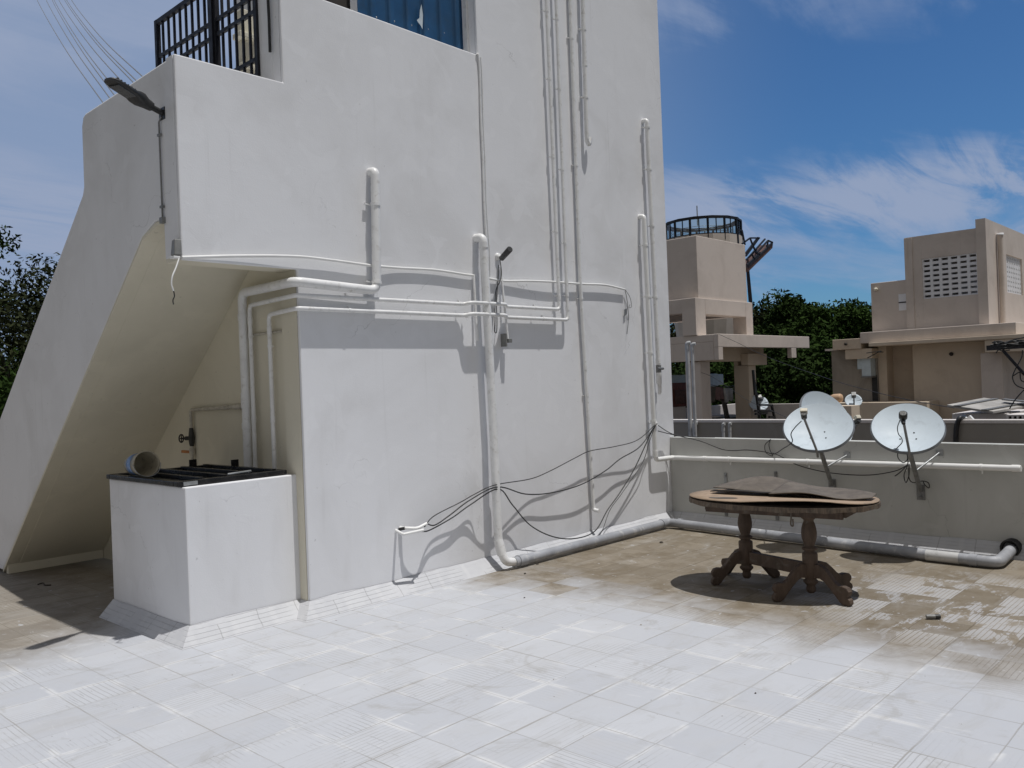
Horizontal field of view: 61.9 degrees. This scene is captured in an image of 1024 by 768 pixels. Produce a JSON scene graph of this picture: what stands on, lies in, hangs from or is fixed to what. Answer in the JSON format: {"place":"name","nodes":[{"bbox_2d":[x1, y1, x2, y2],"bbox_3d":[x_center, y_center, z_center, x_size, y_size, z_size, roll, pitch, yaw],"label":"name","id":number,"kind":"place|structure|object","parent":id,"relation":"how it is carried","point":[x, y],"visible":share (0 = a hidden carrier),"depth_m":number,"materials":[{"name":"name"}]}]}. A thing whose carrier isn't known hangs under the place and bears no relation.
{"place":"outdoors","nodes":[
{"label":"outdoors","id":0,"kind":"place"},
{"bbox_2d":[0,527,1023,767],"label":"roof terrace floor","id":1,"kind":"structure","parent":0,"point":[568,661],"depth_m":4.86,"materials":[{"name":"tile"}]},
{"bbox_2d":[99,473,300,649],"bbox_3d":[-2.319,1.220,6.385,1.355,1.040,1.009,-2,0,43],"label":"masonry tank","id":2,"kind":"object","parent":1,"relation":"on","point":[197,565],"visible":0.86,"depth_m":6.03,"materials":[{"name":"white paint"}]},
{"bbox_2d":[106,459,286,486],"bbox_3d":[-2.388,0.653,6.430,1.184,0.091,0.840,-2,0,43],"label":"tank cover","id":3,"kind":"object","parent":2,"relation":"on","point":[193,473],"visible":0.94,"depth_m":6.25,"materials":[{"name":"metal"}]},
{"bbox_2d":[124,451,160,476],"bbox_3d":[-2.761,0.589,6.338,0.280,0.194,0.206,-2,0,43],"label":"paint bucket","id":4,"kind":"object","parent":3,"relation":"on","point":[145,463],"visible":1,"depth_m":6.36,"materials":[{"name":"plastic"}]},
{"bbox_2d":[0,0,674,622],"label":"stair tower","id":5,"kind":"structure","parent":1,"relation":"on","point":[382,428],"depth_m":7.18,"materials":[{"name":"white paint"}]},
{"bbox_2d":[37,0,102,102],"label":"overhead wire","id":6,"kind":"object","parent":5,"relation":"attached to","point":[72,59],"visible":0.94,"depth_m":8.51,"materials":[{"name":"metal"}]},
{"bbox_2d":[46,0,109,97],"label":"overhead wire","id":7,"kind":"object","parent":5,"relation":"attached to","point":[80,57],"visible":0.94,"depth_m":8.47,"materials":[{"name":"metal"}]},
{"bbox_2d":[54,0,106,77],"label":"overhead wire","id":8,"kind":"object","parent":5,"relation":"attached to","point":[81,44],"visible":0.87,"depth_m":9.16,"materials":[{"name":"metal"}]},
{"bbox_2d":[52,0,114,94],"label":"overhead wire","id":9,"kind":"object","parent":5,"relation":"attached to","point":[84,54],"visible":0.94,"depth_m":8.48,"materials":[{"name":"metal"}]},
{"bbox_2d":[59,1,120,79],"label":"overhead wire","id":10,"kind":"object","parent":5,"relation":"attached to","point":[90,45],"visible":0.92,"depth_m":8.76,"materials":[{"name":"metal"}]},
{"bbox_2d":[65,1,132,81],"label":"overhead wire","id":11,"kind":"object","parent":5,"relation":"attached to","point":[98,45],"visible":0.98,"depth_m":8.53,"materials":[{"name":"metal"}]},
{"bbox_2d":[67,1,135,80],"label":"overhead wire","id":12,"kind":"object","parent":5,"relation":"attached to","point":[104,48],"visible":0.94,"depth_m":8.22,"materials":[{"name":"metal"}]},
{"bbox_2d":[71,0,141,75],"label":"overhead wire","id":13,"kind":"object","parent":5,"relation":"attached to","point":[108,45],"visible":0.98,"depth_m":8.18,"materials":[{"name":"metal"}]},
{"bbox_2d":[104,77,164,120],"bbox_3d":[-2.438,-1.853,5.555,0.116,0.148,0.477,-2,0,21],"label":"street lamp","id":14,"kind":"object","parent":5,"relation":"attached to","point":[131,94],"visible":1,"depth_m":5.50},
{"bbox_2d":[157,116,165,223],"bbox_3d":[-2.371,-1.446,5.765,0.059,0.719,0.028,-2,0,43],"label":"lamp conduit","id":15,"kind":"object","parent":5,"relation":"attached to","point":[162,219],"visible":1,"depth_m":5.76,"materials":[{"name":"metal"}]},
{"bbox_2d":[170,239,181,258],"bbox_3d":[-2.214,-0.890,5.624,0.063,0.129,0.064,-2,0,43],"label":"junction box","id":16,"kind":"object","parent":5,"relation":"attached to","point":[176,249],"visible":1,"depth_m":5.61,"materials":[{"name":"grey plastic"}]},
{"bbox_2d":[171,258,179,290],"bbox_3d":[-2.196,-0.715,5.567,0.013,0.223,0.082,-2,0,23],"label":"dangling wire","id":17,"kind":"object","parent":16,"relation":"hanging from","point":[173,274],"visible":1,"depth_m":5.54,"materials":[{"name":"white plastic"}]},
{"bbox_2d":[154,0,260,76],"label":"railing gate","id":18,"kind":"structure","parent":5,"relation":"on","point":[212,26],"depth_m":6.84,"materials":[{"name":"black metal"}]},
{"bbox_2d":[178,403,241,459],"bbox_3d":[-2.517,0.438,7.150,1.053,0.540,0.113,-2,0,43],"label":"tap pipe","id":19,"kind":"object","parent":5,"relation":"attached to","point":[190,437],"visible":0.91,"depth_m":7.44,"materials":[{"name":"paint"}]},
{"bbox_2d":[253,330,281,335],"bbox_3d":[-1.934,-0.591,6.635,0.560,0.410,0.018,-2,0,43],"label":"side conduit","id":20,"kind":"object","parent":5,"relation":"attached to","point":[262,333],"visible":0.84,"depth_m":6.62,"materials":[{"name":"paint"}]},
{"bbox_2d":[267,0,270,52],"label":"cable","id":21,"kind":"object","parent":5,"relation":"attached to","point":[269,25],"visible":1,"depth_m":6.28,"materials":[{"name":"black metal"}]},
{"bbox_2d":[237,167,381,466],"bbox_3d":[-1.593,-0.503,6.734,0.890,2.389,0.836,-2,0,43],"label":"waste pipe","id":22,"kind":"object","parent":5,"relation":"attached to","point":[375,281],"visible":0.94,"depth_m":6.70,"materials":[{"name":"white plastic"}]},
{"bbox_2d":[181,254,473,276],"bbox_3d":[-1.248,-0.906,6.588,0.041,0.099,2.693,-2,0,43],"label":"slack conduit","id":23,"kind":"object","parent":5,"relation":"attached to","point":[297,256],"visible":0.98,"depth_m":6.29,"materials":[{"name":"white plastic"}]},
{"bbox_2d":[325,0,469,51],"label":"sheet screen","id":24,"kind":"object","parent":5,"relation":"attached to","point":[439,20],"visible":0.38,"depth_m":7.45,"materials":[{"name":"metal"}]},
{"bbox_2d":[247,0,560,467],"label":"water pipe","id":25,"kind":"object","parent":5,"relation":"attached to","point":[306,295],"visible":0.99,"depth_m":7.18,"materials":[{"name":"white plastic"}]},
{"bbox_2d":[395,522,427,535],"bbox_3d":[-0.809,1.166,6.897,0.263,0.074,0.157,-2,0,-38],"label":"conduit stub","id":26,"kind":"object","parent":5,"relation":"attached to","point":[417,529],"visible":1,"depth_m":6.87,"materials":[{"name":"white plastic"}]},
{"bbox_2d":[267,0,569,468],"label":"water pipe","id":27,"kind":"object","parent":5,"relation":"attached to","point":[347,309],"visible":0.98,"depth_m":7.33,"materials":[{"name":"white plastic"}]},
{"bbox_2d":[472,274,478,340],"bbox_3d":[-0.322,-0.675,7.549,0.032,0.594,0.060,-2,0,-25],"label":"pipe stub","id":28,"kind":"object","parent":5,"relation":"attached to","point":[475,310],"visible":1,"depth_m":7.54,"materials":[{"name":"white plastic"}]},
{"bbox_2d":[476,53,488,259],"bbox_3d":[-0.264,-1.964,7.699,0.053,2.051,0.027,-2,0,-33],"label":"riser cable","id":29,"kind":"object","parent":5,"relation":"attached to","point":[481,133],"visible":0.84,"depth_m":7.69,"materials":[{"name":"white plastic"}]},
{"bbox_2d":[480,57,490,277],"bbox_3d":[-0.239,-1.949,7.724,0.016,2.019,0.032,-2,0,43],"label":"riser cable","id":30,"kind":"object","parent":5,"relation":"attached to","point":[485,170],"visible":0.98,"depth_m":7.72,"materials":[{"name":"white plastic"}]},
{"bbox_2d":[473,233,516,565],"bbox_3d":[-0.155,0.143,7.591,0.308,2.978,0.145,-2,0,2],"label":"soil pipe","id":31,"kind":"object","parent":5,"relation":"attached to","point":[481,239],"visible":0.99,"depth_m":7.56,"materials":[{"name":"white plastic"}]},
{"bbox_2d":[495,246,512,260],"bbox_3d":[-0.077,-1.167,7.700,0.073,0.108,0.305,-2,0,-21],"label":"security camera","id":32,"kind":"object","parent":5,"relation":"attached to","point":[505,253],"visible":1,"depth_m":7.64,"materials":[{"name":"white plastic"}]},
{"bbox_2d":[494,260,501,332],"bbox_3d":[-0.132,-0.797,7.767,0.030,0.675,0.121,-2,0,43],"label":"camera lead","id":33,"kind":"object","parent":32,"relation":"hanging from","point":[496,293],"visible":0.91,"depth_m":7.77,"materials":[{"name":"black rubber"}]},
{"bbox_2d":[499,267,511,346],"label":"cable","id":34,"kind":"object","parent":5,"relation":"attached to","point":[505,339],"visible":0.96,"depth_m":7.81,"materials":[{"name":"white plastic"}]},
{"bbox_2d":[489,277,625,289],"bbox_3d":[0.509,-0.997,8.468,0.038,0.074,2.105,-2,0,43],"label":"slack conduit","id":35,"kind":"object","parent":5,"relation":"attached to","point":[547,281],"visible":0.98,"depth_m":8.34,"materials":[{"name":"white plastic"}]},
{"bbox_2d":[566,0,599,512],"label":"conduit pipe","id":36,"kind":"object","parent":5,"relation":"attached to","point":[575,165],"visible":1,"depth_m":8.65,"materials":[{"name":"white plastic"}]},
{"bbox_2d":[578,0,591,145],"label":"overflow pipe","id":37,"kind":"object","parent":5,"relation":"attached to","point":[588,140],"visible":1,"depth_m":8.77,"materials":[{"name":"white plastic"}]},
{"bbox_2d":[641,118,660,364],"bbox_3d":[1.556,-1.596,9.597,0.132,2.792,0.101,-2,0,12],"label":"vent pipe","id":38,"kind":"object","parent":5,"relation":"attached to","point":[652,234],"visible":0.99,"depth_m":9.58,"materials":[{"name":"white plastic"}]},
{"bbox_2d":[656,365,663,393],"bbox_3d":[1.661,-0.048,9.614,0.067,0.331,0.110,-2,0,43],"label":"gate valve","id":39,"kind":"object","parent":38,"relation":"attached to","point":[659,368],"visible":1,"depth_m":9.59,"materials":[{"name":"metal"}]},
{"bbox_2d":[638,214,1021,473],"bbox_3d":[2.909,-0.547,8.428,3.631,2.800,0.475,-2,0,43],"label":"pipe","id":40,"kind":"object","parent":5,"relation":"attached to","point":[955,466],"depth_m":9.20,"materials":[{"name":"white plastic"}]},
{"bbox_3d":[1.576,0.446,9.511,0.110,0.049,0.050,-2,0,43],"label":"cable hook","id":41,"kind":"object","parent":5,"relation":"attached to","visible":0},
{"bbox_2d":[424,427,654,539],"bbox_3d":[0.434,1.005,8.190,0.099,1.038,3.527,-2,0,43],"label":"signal cable","id":42,"kind":"object","parent":41,"relation":"hanging from","point":[534,527],"visible":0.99,"depth_m":8.04,"materials":[{"name":"black rubber"}]},
{"bbox_2d":[424,425,654,526],"bbox_3d":[0.433,0.802,8.216,0.084,0.632,3.474,-2,0,43],"label":"signal cable","id":43,"kind":"object","parent":41,"relation":"hanging from","point":[535,477],"visible":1,"depth_m":8.01,"materials":[{"name":"black rubber"}]},
{"bbox_2d":[428,425,655,525],"bbox_3d":[0.444,0.811,8.228,0.087,0.652,3.446,-2,0,43],"label":"signal cable","id":44,"kind":"object","parent":41,"relation":"hanging from","point":[542,493],"visible":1,"depth_m":8.08,"materials":[{"name":"black rubber"}]},
{"bbox_2d":[600,428,654,533],"bbox_3d":[1.185,1.007,9.006,0.081,1.095,1.306,-2,0,39],"label":"signal cable","id":45,"kind":"object","parent":41,"relation":"hanging from","point":[628,483],"visible":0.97,"depth_m":9.09,"materials":[{"name":"black rubber"}]},
{"bbox_2d":[512,518,1017,567],"bbox_3d":[2.221,1.504,7.529,3.448,0.118,2.882,-2,0,43],"label":"drain pipe","id":46,"kind":"object","parent":1,"relation":"on","point":[1006,554],"visible":0.93,"depth_m":7.91,"materials":[{"name":"grey plastic"}]},
{"bbox_2d":[689,489,880,606],"bbox_3d":[2.065,1.197,6.539,1.433,0.749,0.925,-2,0,43],"label":"pedestal table","id":47,"kind":"object","parent":1,"relation":"on","point":[810,568],"visible":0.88,"depth_m":6.25,"materials":[{"name":"brown wood"}]},
{"bbox_2d":[710,489,774,492],"bbox_3d":[1.878,0.836,6.710,0.636,0.035,0.239,-2,0,43],"label":"plywood sheet","id":48,"kind":"object","parent":47,"relation":"on","point":[750,491],"visible":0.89,"depth_m":6.70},
{"bbox_2d":[713,476,813,496],"bbox_3d":[2.038,0.800,6.744,0.841,0.096,0.420,-2,0,43],"label":"plywood sheet","id":49,"kind":"object","parent":48,"relation":"on","point":[765,483],"visible":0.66,"depth_m":6.82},
{"bbox_2d":[769,481,876,499],"bbox_3d":[2.339,0.805,6.413,0.743,0.066,0.508,-2,0,43],"label":"plywood sheet","id":50,"kind":"object","parent":47,"relation":"on","point":[829,492],"visible":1,"depth_m":6.38,"materials":[{"name":"wood"}]},
{"bbox_2d":[670,437,1023,560],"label":"parapet wall","id":51,"kind":"structure","parent":1,"relation":"on","point":[970,511],"depth_m":8.02,"materials":[{"name":"paint"}]},
{"bbox_2d":[783,403,854,487],"bbox_3d":[2.961,0.637,8.055,0.620,0.907,0.886,-2,0,43],"label":"satellite dish","id":52,"kind":"object","parent":51,"relation":"attached to","point":[820,429],"visible":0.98,"depth_m":7.97,"materials":[{"name":"metal"}]},
{"bbox_2d":[656,421,801,454],"bbox_3d":[2.372,0.547,8.825,0.702,0.408,2.151,-2,0,-29],"label":"dish cable","id":53,"kind":"object","parent":52,"relation":"attached to","point":[740,450],"visible":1,"depth_m":9.16,"materials":[{"name":"black rubber"}]},
{"bbox_2d":[773,453,905,475],"bbox_3d":[3.184,0.792,8.344,0.093,0.191,1.446,-2,0,-38],"label":"dish cable","id":54,"kind":"object","parent":52,"relation":"hanging from","point":[845,474],"visible":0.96,"depth_m":8.28,"materials":[{"name":"black rubber"}]},
{"bbox_2d":[870,403,945,499],"bbox_3d":[3.570,0.622,7.471,0.820,0.903,0.546,-2,0,-31],"label":"satellite dish","id":55,"kind":"object","parent":51,"relation":"attached to","point":[921,429],"visible":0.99,"depth_m":7.42,"materials":[{"name":"metal"}]},
{"bbox_2d":[895,453,929,487],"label":"dish cable","id":56,"kind":"object","parent":55,"relation":"attached to","point":[907,465],"visible":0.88,"depth_m":7.75,"materials":[{"name":"black rubber"}]},
{"bbox_2d":[925,614,940,618],"bbox_3d":[2.765,1.527,5.600,0.087,0.030,0.029,-2,0,8],"label":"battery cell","id":57,"kind":"object","parent":1,"relation":"on","point":[933,616],"visible":1,"depth_m":5.59,"materials":[{"name":"grey metal"}]},
{"bbox_2d":[0,0,1023,356],"label":"sky","id":58,"kind":"structure","parent":0,"point":[837,133],"materials":[{"name":"blue"}]},
{"bbox_2d":[712,414,735,418],"bbox_3d":[6.788,1.321,27.685,0.700,0.638,1.993,-2,0,43],"label":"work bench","id":59,"kind":"object","parent":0,"point":[721,416],"visible":0.25,"depth_m":27.39,"materials":[{"name":"metal"}]},
{"bbox_2d":[673,419,1023,443],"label":"neighbour wall","id":60,"kind":"structure","parent":0,"point":[1010,431],"depth_m":11.28,"materials":[{"name":"grey paint"}]},
{"bbox_2d":[728,422,731,437],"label":"terrace pipe","id":61,"kind":"object","parent":60,"relation":"attached to","point":[729,430],"visible":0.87,"depth_m":12.52,"materials":[{"name":"grey plastic"}]},
{"bbox_2d":[953,414,965,441],"bbox_3d":[5.512,0.593,10.504,0.118,0.432,0.193,-2,0,43],"label":"drain hose","id":62,"kind":"object","parent":60,"relation":"hanging from","point":[956,428],"visible":0.84,"depth_m":10.45,"materials":[{"name":"plastic"}]},
{"bbox_2d":[842,405,859,418],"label":"barrel plinth","id":63,"kind":"structure","parent":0,"point":[852,411],"depth_m":19.86,"materials":[{"name":"beige paint"}]},
{"bbox_2d":[830,394,842,402],"bbox_3d":[7.684,0.338,20.195,0.274,0.216,0.209,-2,0,43],"label":"clay barrel","id":64,"kind":"object","parent":63,"relation":"on","point":[838,398],"visible":0.59,"depth_m":20.09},
{"bbox_2d":[825,218,1023,418],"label":"tan house","id":65,"kind":"structure","parent":0,"point":[947,310],"depth_m":22.76,"materials":[{"name":"paint"}]},
{"bbox_2d":[857,358,875,377],"bbox_3d":[9.934,-0.477,23.899,0.394,0.596,0.369,-2,0,43],"label":"cooler unit","id":66,"kind":"object","parent":65,"relation":"attached to","point":[867,366],"visible":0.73,"depth_m":23.76,"materials":[{"name":"white metal"}]},
{"bbox_2d":[872,375,877,400],"bbox_3d":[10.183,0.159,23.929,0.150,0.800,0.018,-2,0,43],"label":"door","id":67,"kind":"structure","parent":65,"relation":"in","point":[874,379],"depth_m":23.92,"materials":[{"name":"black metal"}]},
{"bbox_2d":[898,294,905,310],"bbox_3d":[10.677,-2.237,23.312,0.210,0.450,0.024,-2,0,43],"label":"window","id":68,"kind":"structure","parent":65,"relation":"in","point":[902,297],"depth_m":23.32,"materials":[{"name":"glass"}]},
{"bbox_2d":[952,409,1023,418],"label":"covered block","id":69,"kind":"structure","parent":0,"point":[1016,414],"depth_m":12.28,"materials":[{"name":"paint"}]},
{"bbox_2d":[947,398,1023,412],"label":"roofing board","id":70,"kind":"object","parent":69,"relation":"on","point":[985,405],"visible":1,"depth_m":12.34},
{"bbox_2d":[953,398,998,405],"bbox_3d":[6.839,0.267,12.559,1.054,0.072,0.090,-2,0,-33],"label":"board batten","id":71,"kind":"object","parent":70,"relation":"on","point":[976,402],"visible":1,"depth_m":12.52,"materials":[{"name":"wood"}]},
{"bbox_2d":[981,402,1023,409],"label":"board batten","id":72,"kind":"object","parent":70,"relation":"on","point":[1003,406],"visible":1,"depth_m":12.21,"materials":[{"name":"wood"}]},
{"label":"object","id":73,"kind":"structure","parent":0,"visible":0},
{"bbox_2d":[672,382,686,418],"bbox_3d":[4.953,0.840,26.453,0.525,1.741,1.025,-2,0,43],"label":"red cabinet","id":74,"kind":"object","parent":73,"relation":"on","point":[679,398],"visible":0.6,"depth_m":26.36,"materials":[{"name":"brown metal"}]},
{"bbox_2d":[685,341,692,435],"bbox_3d":[2.721,0.545,12.992,0.088,2.402,0.068,-2,0,21],"label":"terrace pipe","id":75,"kind":"object","parent":73,"relation":"on","point":[687,344],"visible":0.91,"depth_m":12.97,"materials":[{"name":"grey plastic"}]},
{"bbox_2d":[690,342,696,436],"bbox_3d":[2.753,0.560,12.772,0.081,2.369,0.054,-2,0,21],"label":"terrace pipe","id":76,"kind":"object","parent":73,"relation":"on","point":[693,388],"visible":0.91,"depth_m":12.76,"materials":[{"name":"grey plastic"}]},
{"bbox_2d":[672,374,723,385],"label":"water unit","id":77,"kind":"structure","parent":73,"relation":"on","point":[682,379],"depth_m":29.37,"materials":[{"name":"grey metal"}]},
{"bbox_2d":[666,235,808,418],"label":"tower house","id":78,"kind":"structure","parent":73,"relation":"on","point":[706,278],"depth_m":25.01,"materials":[{"name":"beige paint"}]},
{"bbox_2d":[666,206,742,336],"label":"railing","id":79,"kind":"object","parent":78,"relation":"on","point":[720,326],"visible":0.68,"depth_m":41.61,"materials":[{"name":"black metal"}]},
{"bbox_2d":[737,229,772,311],"bbox_3d":[9.077,-3.571,31.523,0.560,3.921,3.750,-2,0,43],"label":"steel frame","id":80,"kind":"object","parent":78,"relation":"attached to","point":[756,255],"visible":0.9,"depth_m":30.93,"materials":[{"name":"blue paint"}]},
{"bbox_2d":[719,334,951,407],"bbox_3d":[6.262,-0.523,18.042,0.365,1.772,11.174,-2,0,-3],"label":"long wire","id":81,"kind":"object","parent":78,"relation":"attached to","point":[847,384],"visible":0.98,"depth_m":16.23,"materials":[{"name":"black rubber"}]},
{"bbox_2d":[748,395,767,412],"bbox_3d":[7.622,0.971,26.321,0.543,1.293,0.454,-2,0,-30],"label":"satellite dish","id":82,"kind":"object","parent":73,"relation":"on","point":[754,406],"visible":0.49,"depth_m":26.33,"materials":[{"name":"metal"}]},
{"bbox_2d":[752,370,775,418],"bbox_3d":[7.551,0.353,25.808,0.230,1.571,1.357,-2,0,43],"label":"metal stand","id":83,"kind":"object","parent":73,"relation":"on","point":[760,411],"visible":0.92,"depth_m":25.45,"materials":[{"name":"black metal"}]},
{"bbox_2d":[799,391,860,439],"bbox_3d":[3.428,0.919,9.223,0.609,1.685,0.503,-2,0,10],"label":"satellite dish","id":84,"kind":"object","parent":73,"relation":"on","point":[812,397],"visible":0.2,"depth_m":9.35,"materials":[{"name":"metal"}]},
{"bbox_2d":[845,392,861,404],"bbox_3d":[8.425,0.886,20.918,0.419,1.392,0.327,-2,0,-16],"label":"satellite dish","id":85,"kind":"object","parent":73,"relation":"on","point":[853,398],"visible":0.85,"depth_m":20.92,"materials":[{"name":"metal"}]},
{"bbox_2d":[986,343,1023,375],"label":"service bracket","id":86,"kind":"object","parent":73,"relation":"on","point":[995,347],"visible":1,"depth_m":9.28,"materials":[{"name":"metal"}]},
{"bbox_2d":[990,340,1023,348],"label":"cable bundle","id":87,"kind":"object","parent":86,"relation":"attached to","point":[1014,343],"visible":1,"depth_m":9.27,"materials":[{"name":"black rubber"}]},
{"bbox_2d":[1012,350,1023,388],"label":"hanging cable","id":88,"kind":"object","parent":86,"relation":"hanging from","point":[1015,369],"visible":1,"depth_m":9.22,"materials":[{"name":"black rubber"}]},
{"bbox_3d":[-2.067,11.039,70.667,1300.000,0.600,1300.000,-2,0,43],"label":"ground","id":89,"kind":"structure","parent":0,"visible":0},
{"bbox_2d":[0,335,21,400],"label":"broadleaf tree","id":90,"kind":"object","parent":89,"relation":"on","point":[2,347],"depth_m":21.42,"materials":[{"name":"green plant"}]},
{"bbox_2d":[0,347,23,417],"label":"broadleaf tree","id":91,"kind":"object","parent":89,"relation":"on","point":[5,388],"depth_m":13.82,"materials":[{"name":"green plant"}]},
{"bbox_2d":[0,225,31,393],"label":"broadleaf tree","id":92,"kind":"object","parent":89,"relation":"on","point":[3,244],"depth_m":17.17,"materials":[{"name":"green plant"}]},
{"bbox_2d":[0,275,48,405],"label":"broadleaf tree","id":93,"kind":"object","parent":89,"relation":"on","point":[12,342],"visible":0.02,"depth_m":19.44,"materials":[{"name":"green plant"}]},
{"bbox_2d":[0,252,59,387],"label":"broadleaf tree","id":94,"kind":"object","parent":89,"relation":"on","point":[5,314],"visible":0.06,"depth_m":16.03,"materials":[{"name":"green plant"}]},
{"bbox_2d":[670,323,690,369],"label":"broadleaf tree","id":95,"kind":"object","parent":89,"relation":"on","point":[672,332],"depth_m":51.15,"materials":[{"name":"green plant"}]},
{"bbox_2d":[671,362,725,407],"bbox_3d":[8.513,4.658,37.192,7.129,11.366,7.769,-2,0,43],"label":"broadleaf tree","id":96,"kind":"object","parent":89,"relation":"on","point":[681,371],"depth_m":36.38,"materials":[{"name":"green plant"}]},
{"bbox_2d":[710,348,801,418],"bbox_3d":[9.885,4.279,35.842,6.787,12.017,7.584,-2,0,1],"label":"broadleaf tree","id":97,"kind":"object","parent":89,"relation":"on","point":[725,368],"visible":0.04,"depth_m":34.93,"materials":[{"name":"green plant"}]},
{"bbox_2d":[753,298,773,327],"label":"broadleaf tree","id":98,"kind":"object","parent":89,"relation":"on","point":[756,314],"visible":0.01,"depth_m":48.88,"materials":[{"name":"green plant"}]},
{"bbox_2d":[722,288,808,362],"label":"broadleaf tree","id":99,"kind":"object","parent":89,"relation":"on","point":[784,308],"visible":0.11,"depth_m":43.97,"materials":[{"name":"green plant"}]},
{"bbox_2d":[723,331,832,418],"bbox_3d":[11.040,4.022,34.393,6.675,12.442,7.988,-2,0,24],"label":"broadleaf tree","id":100,"kind":"object","parent":89,"relation":"on","point":[778,380],"visible":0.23,"depth_m":33.09,"materials":[{"name":"green plant"}]},
{"bbox_2d":[780,331,838,398],"bbox_3d":[12.811,4.003,35.021,7.297,12.344,7.045,-2,0,-20],"label":"broadleaf tree","id":101,"kind":"object","parent":89,"relation":"on","point":[820,345],"visible":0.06,"depth_m":33.96,"materials":[{"name":"green plant"}]},
{"bbox_2d":[779,297,872,343],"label":"broadleaf tree","id":102,"kind":"object","parent":89,"relation":"on","point":[849,321],"visible":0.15,"depth_m":40.36,"materials":[{"name":"green plant"}]},
{"bbox_3d":[6.851,0.028,27.000,0.020,0.112,2.517,-2,0,43],"label":"clothes line","id":103,"kind":"object","parent":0,"visible":0},
{"bbox_2d":[711,386,715,402],"bbox_3d":[6.156,0.326,26.242,0.109,0.543,0.511,-2,0,43],"label":"garment","id":104,"kind":"object","parent":103,"relation":"hanging from","point":[713,389],"visible":0.62,"depth_m":26.27,"materials":[{"name":"grey fabric"}]},
{"bbox_2d":[715,387,723,400],"bbox_3d":[6.514,0.306,26.670,0.109,0.473,0.559,-2,0,43],"label":"garment","id":105,"kind":"object","parent":103,"relation":"hanging from","point":[719,393],"visible":1,"depth_m":26.64,"materials":[{"name":"brown fabric"}]},
{"bbox_2d":[721,390,729,418],"bbox_3d":[6.689,0.647,26.931,0.109,0.995,0.531,-2,0,43],"label":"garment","id":106,"kind":"object","parent":103,"relation":"hanging from","point":[725,410],"visible":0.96,"depth_m":26.94,"materials":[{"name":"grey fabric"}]},
{"bbox_2d":[723,388,732,402],"bbox_3d":[6.874,0.355,27.098,0.109,0.475,0.582,-2,0,43],"label":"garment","id":107,"kind":"object","parent":103,"relation":"hanging from","point":[728,394],"visible":0.98,"depth_m":27.10,"materials":[{"name":"fabric"}]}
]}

